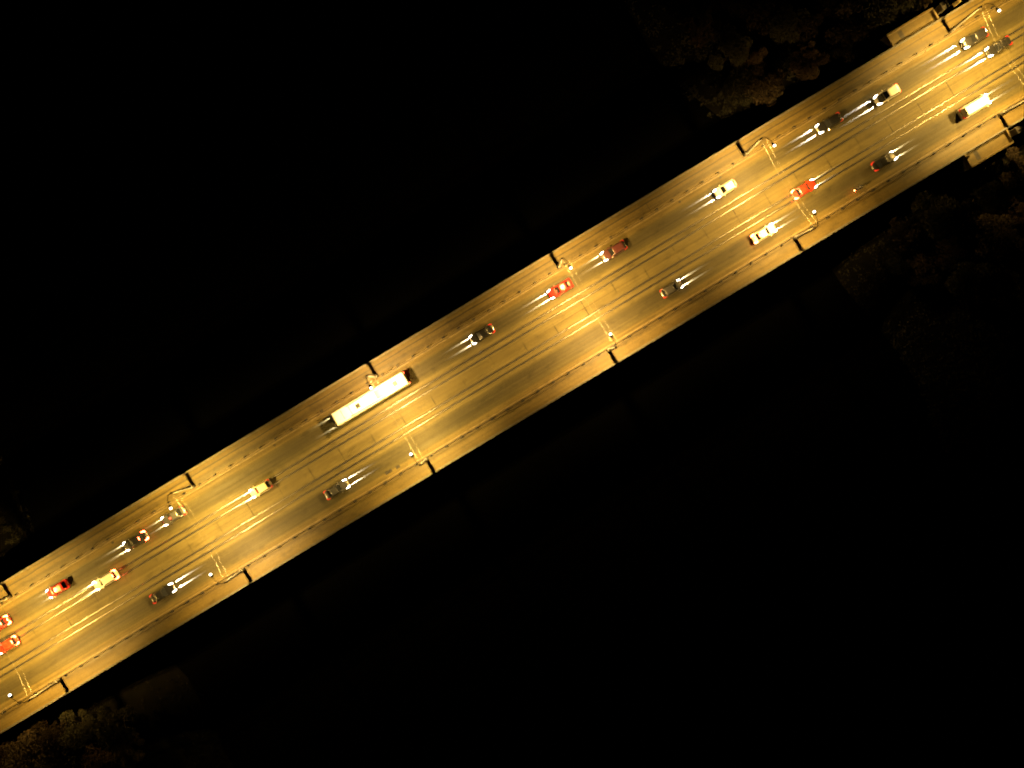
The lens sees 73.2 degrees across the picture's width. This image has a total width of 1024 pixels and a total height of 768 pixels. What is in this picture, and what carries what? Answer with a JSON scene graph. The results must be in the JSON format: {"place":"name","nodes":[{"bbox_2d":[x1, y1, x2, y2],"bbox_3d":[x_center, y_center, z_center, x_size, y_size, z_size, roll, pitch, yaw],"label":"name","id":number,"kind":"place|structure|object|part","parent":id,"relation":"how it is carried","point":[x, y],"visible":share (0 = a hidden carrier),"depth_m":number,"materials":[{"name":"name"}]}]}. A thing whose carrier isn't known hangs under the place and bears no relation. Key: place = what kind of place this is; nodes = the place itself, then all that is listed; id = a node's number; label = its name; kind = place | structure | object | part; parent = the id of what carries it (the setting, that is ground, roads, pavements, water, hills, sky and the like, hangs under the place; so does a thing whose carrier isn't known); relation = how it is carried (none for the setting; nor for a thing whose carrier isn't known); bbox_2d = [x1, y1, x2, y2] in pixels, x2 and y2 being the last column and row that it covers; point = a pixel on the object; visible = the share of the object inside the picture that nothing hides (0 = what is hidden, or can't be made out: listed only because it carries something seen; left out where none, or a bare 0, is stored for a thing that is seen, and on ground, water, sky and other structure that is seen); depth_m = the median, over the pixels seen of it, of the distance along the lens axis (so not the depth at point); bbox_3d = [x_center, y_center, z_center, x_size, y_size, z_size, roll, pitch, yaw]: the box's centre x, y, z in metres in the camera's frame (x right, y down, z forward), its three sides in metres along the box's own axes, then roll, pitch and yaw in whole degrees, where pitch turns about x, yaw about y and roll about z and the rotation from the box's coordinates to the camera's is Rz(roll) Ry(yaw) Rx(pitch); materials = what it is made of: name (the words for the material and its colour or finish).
{"place":"outdoors","nodes":[
{"label":"outdoors","id":0,"kind":"place"},
{"bbox_2d":[0,455,233,767],"bbox_3d":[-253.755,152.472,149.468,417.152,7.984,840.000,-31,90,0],"label":"ground west bank","id":1,"kind":"structure","parent":0,"point":[152,727],"depth_m":149.54,"materials":[{"name":"soil"}]},
{"bbox_2d":[0,752,22,767],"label":"tree","id":2,"kind":"object","parent":1,"relation":"on","point":[2,756],"visible":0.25,"depth_m":142.67,"materials":[{"name":"orange plant"}]},
{"bbox_2d":[0,729,48,767],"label":"tree","id":3,"kind":"object","parent":1,"relation":"on","point":[27,742],"visible":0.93,"depth_m":140.21,"materials":[{"name":"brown plant"}]},
{"bbox_2d":[31,719,78,767],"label":"tree","id":4,"kind":"object","parent":1,"relation":"on","point":[44,741],"visible":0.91,"depth_m":140.79,"materials":[{"name":"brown plant"}]},
{"bbox_2d":[33,739,76,767],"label":"tree","id":5,"kind":"object","parent":1,"relation":"on","point":[44,765],"visible":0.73,"depth_m":142.43,"materials":[{"name":"green plant"}]},
{"bbox_2d":[58,709,97,750],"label":"tree","id":6,"kind":"object","parent":1,"relation":"on","point":[83,730],"visible":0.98,"depth_m":142.20,"materials":[{"name":"green plant"}]},
{"bbox_2d":[79,743,115,767],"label":"tree","id":7,"kind":"object","parent":1,"relation":"on","point":[96,759],"visible":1,"depth_m":142.28,"materials":[{"name":"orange plant"}]},
{"bbox_2d":[94,704,139,746],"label":"tree","id":8,"kind":"object","parent":1,"relation":"on","point":[110,730],"visible":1,"depth_m":142.64,"materials":[{"name":"green plant"}]},
{"bbox_2d":[0,457,235,767],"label":"undergrowth","id":9,"kind":"object","parent":1,"relation":"on","point":[26,537],"visible":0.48,"depth_m":150.09,"materials":[{"name":"green plant"}]},
{"bbox_2d":[0,97,957,672],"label":"contact wire","id":10,"kind":"object","parent":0,"point":[298,493],"visible":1,"depth_m":131.44,"materials":[{"name":"orange metal"}]},
{"bbox_2d":[0,0,1008,605],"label":"pavement","id":11,"kind":"structure","parent":0,"point":[142,510],"depth_m":137.86,"materials":[{"name":"concrete"}]},
{"bbox_2d":[0,594,12,601],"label":"street lamp","id":12,"kind":"object","parent":11,"relation":"on","point":[9,596],"visible":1,"depth_m":136.39,"materials":[{"name":"grey metal"}]},
{"bbox_2d":[167,484,195,509],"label":"street lamp","id":13,"kind":"object","parent":11,"relation":"on","point":[192,486],"visible":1,"depth_m":132.16,"materials":[{"name":"grey metal"}]},
{"bbox_2d":[362,374,378,388],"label":"street lamp","id":14,"kind":"object","parent":11,"relation":"on","point":[375,376],"visible":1,"depth_m":131.16,"materials":[{"name":"grey metal"}]},
{"bbox_2d":[0,0,973,584],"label":"bridge railing","id":15,"kind":"object","parent":11,"relation":"on","point":[494,286],"visible":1,"depth_m":137.57,"materials":[{"name":"metal"}]},
{"bbox_2d":[0,0,1007,604],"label":"guard rail","id":16,"kind":"object","parent":11,"relation":"on","point":[516,294],"visible":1,"depth_m":137.23,"materials":[{"name":"metal"}]},
{"bbox_2d":[556,257,571,268],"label":"street lamp","id":17,"kind":"object","parent":11,"relation":"on","point":[558,265],"visible":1,"depth_m":130.03,"materials":[{"name":"grey metal"}]},
{"bbox_2d":[742,137,775,156],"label":"street lamp","id":18,"kind":"object","parent":11,"relation":"on","point":[745,153],"visible":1,"depth_m":132.12,"materials":[{"name":"grey metal"}]},
{"bbox_2d":[948,3,1000,33],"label":"street lamp","id":19,"kind":"object","parent":11,"relation":"on","point":[952,29],"visible":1,"depth_m":132.60,"materials":[{"name":"grey metal"}]},
{"bbox_2d":[0,28,1022,642],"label":"contact wire","id":20,"kind":"object","parent":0,"point":[536,320],"visible":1,"depth_m":131.41,"materials":[{"name":"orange metal"}]},
{"bbox_2d":[0,0,1023,767],"bbox_3d":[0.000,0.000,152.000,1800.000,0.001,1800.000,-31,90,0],"label":"water","id":21,"kind":"structure","parent":0,"point":[750,526],"depth_m":152.00,"materials":[{"name":"black liquid"}]},
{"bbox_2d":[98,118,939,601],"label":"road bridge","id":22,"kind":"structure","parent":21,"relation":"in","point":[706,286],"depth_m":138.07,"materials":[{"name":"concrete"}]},
{"bbox_2d":[0,0,1010,607],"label":"kerb","id":23,"kind":"structure","parent":22,"relation":"on","point":[500,306],"depth_m":137.85,"materials":[{"name":"concrete"}]},
{"bbox_2d":[0,96,1023,711],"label":"kerb","id":24,"kind":"structure","parent":22,"relation":"on","point":[514,402],"depth_m":137.85,"materials":[{"name":"concrete"}]},
{"bbox_2d":[0,0,1023,710],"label":"road","id":25,"kind":"structure","parent":0,"point":[436,432],"depth_m":138.00,"materials":[{"name":"grey asphalt"}]},
{"bbox_2d":[0,615,11,629],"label":"car","id":26,"kind":"object","parent":25,"relation":"on","point":[5,620],"visible":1,"depth_m":136.99,"materials":[{"name":"red paint"}]},
{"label":"rear window","id":27,"kind":"part","parent":26,"relation":"part of","materials":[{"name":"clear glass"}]},
{"bbox_2d":[0,635,19,653],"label":"car","id":28,"kind":"object","parent":25,"relation":"on","point":[9,643],"visible":1,"depth_m":136.75,"materials":[{"name":"paint"}]},
{"bbox_2d":[46,579,69,597],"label":"car","id":29,"kind":"object","parent":25,"relation":"on","point":[58,588],"visible":1,"depth_m":136.84,"materials":[{"name":"red paint"}]},
{"bbox_2d":[92,569,119,589],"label":"car","id":30,"kind":"object","parent":25,"relation":"on","point":[100,583],"visible":1,"depth_m":136.79,"materials":[{"name":"white paint"}]},
{"bbox_2d":[123,531,148,550],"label":"car","id":31,"kind":"object","parent":25,"relation":"on","point":[133,542],"visible":1,"depth_m":136.98,"materials":[{"name":"black paint"}]},
{"bbox_2d":[149,583,176,603],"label":"car","id":32,"kind":"object","parent":25,"relation":"on","point":[162,593],"visible":1,"depth_m":136.98,"materials":[{"name":"black paint"}]},
{"bbox_2d":[161,505,186,525],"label":"car","id":33,"kind":"object","parent":25,"relation":"on","point":[173,515],"visible":1,"depth_m":136.98,"materials":[{"name":"paint"}]},
{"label":"rear window","id":34,"kind":"part","parent":33,"relation":"part of","materials":[{"name":"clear glass"}]},
{"bbox_2d":[249,479,272,497],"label":"car","id":35,"kind":"object","parent":25,"relation":"on","point":[260,488],"visible":1,"depth_m":136.84,"materials":[{"name":"beige paint"}]},
{"bbox_2d":[323,479,349,499],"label":"car","id":36,"kind":"object","parent":25,"relation":"on","point":[336,489],"visible":1,"depth_m":136.98,"materials":[{"name":"paint"}]},
{"bbox_2d":[329,372,409,428],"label":"bus","id":37,"kind":"object","parent":25,"relation":"on","point":[371,398],"visible":1,"depth_m":134.77,"materials":[{"name":"white paint"}]},
{"bbox_2d":[469,324,494,344],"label":"car","id":38,"kind":"object","parent":25,"relation":"on","point":[481,334],"visible":1,"depth_m":136.97,"materials":[{"name":"black paint"}]},
{"bbox_2d":[0,54,1023,677],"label":"tram track","id":39,"kind":"structure","parent":25,"relation":"on","point":[506,366],"depth_m":138.00,"materials":[{"name":"grey metal"}]},
{"bbox_2d":[0,25,1023,641],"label":"road lane marking","id":40,"kind":"structure","parent":25,"relation":"on","point":[520,329],"depth_m":138.00,"materials":[{"name":"white road paint"}]},
{"bbox_2d":[547,278,573,298],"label":"car","id":41,"kind":"object","parent":25,"relation":"on","point":[559,289],"visible":1,"depth_m":136.97,"materials":[{"name":"red paint"}]},
{"bbox_2d":[600,240,627,260],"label":"car","id":42,"kind":"object","parent":25,"relation":"on","point":[609,253],"visible":1,"depth_m":136.79,"materials":[{"name":"red paint"}]},
{"bbox_2d":[659,279,682,297],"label":"car","id":43,"kind":"object","parent":25,"relation":"on","point":[671,288],"visible":1,"depth_m":136.80,"materials":[{"name":"paint"}]},
{"bbox_2d":[713,179,737,197],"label":"car","id":44,"kind":"object","parent":25,"relation":"on","point":[725,188],"visible":1,"depth_m":136.86,"materials":[{"name":"white paint"}]},
{"bbox_2d":[750,223,776,243],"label":"car","id":45,"kind":"object","parent":25,"relation":"on","point":[763,233],"visible":1,"depth_m":136.97,"materials":[{"name":"white paint"}]},
{"bbox_2d":[791,179,816,199],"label":"car","id":46,"kind":"object","parent":25,"relation":"on","point":[805,188],"visible":1,"depth_m":136.97,"materials":[{"name":"paint"}]},
{"bbox_2d":[815,112,842,133],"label":"car","id":47,"kind":"object","parent":25,"relation":"on","point":[829,123],"visible":1,"depth_m":136.81,"materials":[{"name":"black paint"}]},
{"bbox_2d":[870,151,896,171],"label":"car","id":48,"kind":"object","parent":25,"relation":"on","point":[883,161],"visible":1,"depth_m":136.97,"materials":[{"name":"black paint"}]},
{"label":"rear window","id":49,"kind":"part","parent":48,"relation":"part of","materials":[{"name":"black glass"}]},
{"bbox_2d":[873,83,901,105],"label":"pickup truck","id":50,"kind":"object","parent":25,"relation":"on","point":[887,94],"visible":1,"depth_m":136.71,"materials":[{"name":"white paint"}]},
{"bbox_2d":[957,94,990,119],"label":"van","id":51,"kind":"object","parent":25,"relation":"on","point":[973,107],"visible":1,"depth_m":135.53,"materials":[{"name":"white paint"}]},
{"bbox_2d":[960,27,988,49],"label":"car","id":52,"kind":"object","parent":25,"relation":"on","point":[973,38],"visible":1,"depth_m":136.70,"materials":[{"name":"black paint"}]},
{"bbox_2d":[985,36,1011,56],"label":"car","id":53,"kind":"object","parent":25,"relation":"on","point":[1001,45],"visible":0.97,"depth_m":136.99,"materials":[{"name":"black paint"}]},
{"bbox_2d":[0,97,1023,731],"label":"pavement","id":54,"kind":"structure","parent":0,"point":[530,403],"depth_m":137.86,"materials":[{"name":"concrete"}]},
{"bbox_2d":[8,678,62,702],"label":"street lamp","id":55,"kind":"object","parent":54,"relation":"on","point":[57,681],"visible":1,"depth_m":132.64,"materials":[{"name":"grey metal"}]},
{"bbox_2d":[209,567,245,583],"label":"street lamp","id":56,"kind":"object","parent":54,"relation":"on","point":[242,570],"visible":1,"depth_m":132.13,"materials":[{"name":"grey metal"}]},
{"bbox_2d":[410,453,428,465],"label":"street lamp","id":57,"kind":"object","parent":54,"relation":"on","point":[425,460],"visible":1,"depth_m":129.47,"materials":[{"name":"grey metal"}]},
{"bbox_2d":[0,117,1023,733],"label":"bridge railing","id":58,"kind":"object","parent":54,"relation":"on","point":[512,425],"visible":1,"depth_m":137.57,"materials":[{"name":"metal"}]},
{"bbox_2d":[0,98,1023,713],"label":"guard rail","id":59,"kind":"object","parent":54,"relation":"on","point":[534,392],"visible":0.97,"depth_m":137.23,"materials":[{"name":"metal"}]},
{"bbox_2d":[607,333,619,352],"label":"street lamp","id":60,"kind":"object","parent":54,"relation":"on","point":[612,348],"visible":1,"depth_m":129.44,"materials":[{"name":"grey metal"}]},
{"bbox_2d":[793,210,819,240],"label":"street lamp","id":61,"kind":"object","parent":54,"relation":"on","point":[796,237],"visible":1,"depth_m":132.06,"materials":[{"name":"grey metal"}]},
{"bbox_2d":[998,101,1023,117],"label":"street lamp","id":62,"kind":"object","parent":54,"relation":"on","point":[1004,112],"visible":1,"depth_m":134.93,"materials":[{"name":"grey metal"}]},
{"bbox_2d":[624,0,1023,555],"bbox_3d":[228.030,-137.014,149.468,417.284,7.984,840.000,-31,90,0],"label":"ground","id":63,"kind":"structure","parent":0,"point":[987,464],"depth_m":149.24,"materials":[{"name":"soil"}]},
{"bbox_2d":[707,24,752,72],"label":"tree","id":64,"kind":"object","parent":63,"relation":"on","point":[736,49],"visible":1,"depth_m":142.20,"materials":[{"name":"green plant"}]},
{"bbox_2d":[721,67,753,105],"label":"tree","id":65,"kind":"object","parent":63,"relation":"on","point":[734,82],"visible":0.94,"depth_m":144.24,"materials":[{"name":"green plant"}]},
{"bbox_2d":[738,47,767,76],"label":"tree","id":66,"kind":"object","parent":63,"relation":"on","point":[756,58],"visible":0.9,"depth_m":144.05,"materials":[{"name":"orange plant"}]},
{"bbox_2d":[744,67,785,107],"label":"tree","id":67,"kind":"object","parent":63,"relation":"on","point":[771,82],"visible":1,"depth_m":142.99,"materials":[{"name":"green plant"}]},
{"bbox_2d":[764,4,809,44],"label":"tree","id":68,"kind":"object","parent":63,"relation":"on","point":[787,16],"visible":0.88,"depth_m":141.06,"materials":[{"name":"green plant"}]},
{"bbox_2d":[783,8,823,46],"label":"tree","id":69,"kind":"object","parent":63,"relation":"on","point":[809,23],"visible":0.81,"depth_m":142.23,"materials":[{"name":"brown plant"}]},
{"bbox_2d":[789,40,829,79],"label":"tree","id":70,"kind":"object","parent":63,"relation":"on","point":[810,57],"visible":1,"depth_m":143.03,"materials":[{"name":"green plant"}]},
{"bbox_2d":[835,0,876,24],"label":"tree","id":71,"kind":"object","parent":63,"relation":"on","point":[847,6],"visible":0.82,"depth_m":140.50,"materials":[{"name":"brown plant"}]},
{"bbox_2d":[859,0,913,37],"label":"tree","id":72,"kind":"object","parent":63,"relation":"on","point":[886,8],"visible":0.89,"depth_m":139.66,"materials":[{"name":"green plant"}]},
{"bbox_2d":[859,7,938,65],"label":"bridge landing","id":73,"kind":"object","parent":63,"relation":"on","point":[908,29],"visible":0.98,"depth_m":137.87,"materials":[{"name":"concrete"}]},
{"bbox_2d":[934,0,949,14],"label":"gate pillar","id":74,"kind":"structure","parent":73,"relation":"on","point":[940,8],"depth_m":135.17,"materials":[{"name":"concrete"}]},
{"bbox_2d":[887,217,927,255],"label":"tree","id":75,"kind":"object","parent":63,"relation":"on","point":[906,236],"visible":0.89,"depth_m":142.70,"materials":[{"name":"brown plant"}]},
{"bbox_2d":[894,0,931,16],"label":"tree","id":76,"kind":"object","parent":63,"relation":"on","point":[917,2],"visible":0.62,"depth_m":141.15,"materials":[{"name":"brown plant"}]},
{"bbox_2d":[901,253,940,286],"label":"tree","id":77,"kind":"object","parent":63,"relation":"on","point":[921,266],"visible":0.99,"depth_m":143.97,"materials":[{"name":"brown plant"}]},
{"bbox_2d":[899,190,952,241],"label":"tree","id":78,"kind":"object","parent":63,"relation":"on","point":[936,222],"visible":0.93,"depth_m":139.60,"materials":[{"name":"green plant"}]},
{"bbox_2d":[910,181,962,221],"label":"tree","id":79,"kind":"object","parent":63,"relation":"on","point":[946,200],"visible":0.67,"depth_m":141.58,"materials":[{"name":"green plant"}]},
{"bbox_2d":[947,201,991,240],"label":"tree","id":80,"kind":"object","parent":63,"relation":"on","point":[968,216],"visible":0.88,"depth_m":142.59,"materials":[{"name":"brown plant"}]},
{"bbox_2d":[933,129,1014,183],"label":"bridge landing","id":81,"kind":"object","parent":63,"relation":"on","point":[991,147],"visible":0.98,"depth_m":137.87,"materials":[{"name":"concrete"}]},
{"bbox_2d":[1009,124,1023,136],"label":"gate pillar","id":82,"kind":"structure","parent":81,"relation":"on","point":[1016,130],"depth_m":135.14,"materials":[{"name":"stone"}]},
{"bbox_2d":[970,212,1023,258],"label":"tree","id":83,"kind":"object","parent":63,"relation":"on","point":[1006,236],"visible":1,"depth_m":140.65,"materials":[{"name":"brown plant"}]},
{"bbox_2d":[992,146,1023,188],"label":"tree","id":84,"kind":"object","parent":63,"relation":"on","point":[1015,165],"visible":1,"depth_m":142.29,"materials":[{"name":"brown plant"}]},
{"bbox_2d":[999,195,1023,226],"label":"tree","id":85,"kind":"object","parent":63,"relation":"on","point":[1015,202],"visible":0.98,"depth_m":142.64,"materials":[{"name":"orange plant"}]},
{"bbox_2d":[952,0,960,6],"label":"gate pillar","id":86,"kind":"structure","parent":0,"point":[957,2],"depth_m":137.01,"materials":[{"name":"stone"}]}
]}

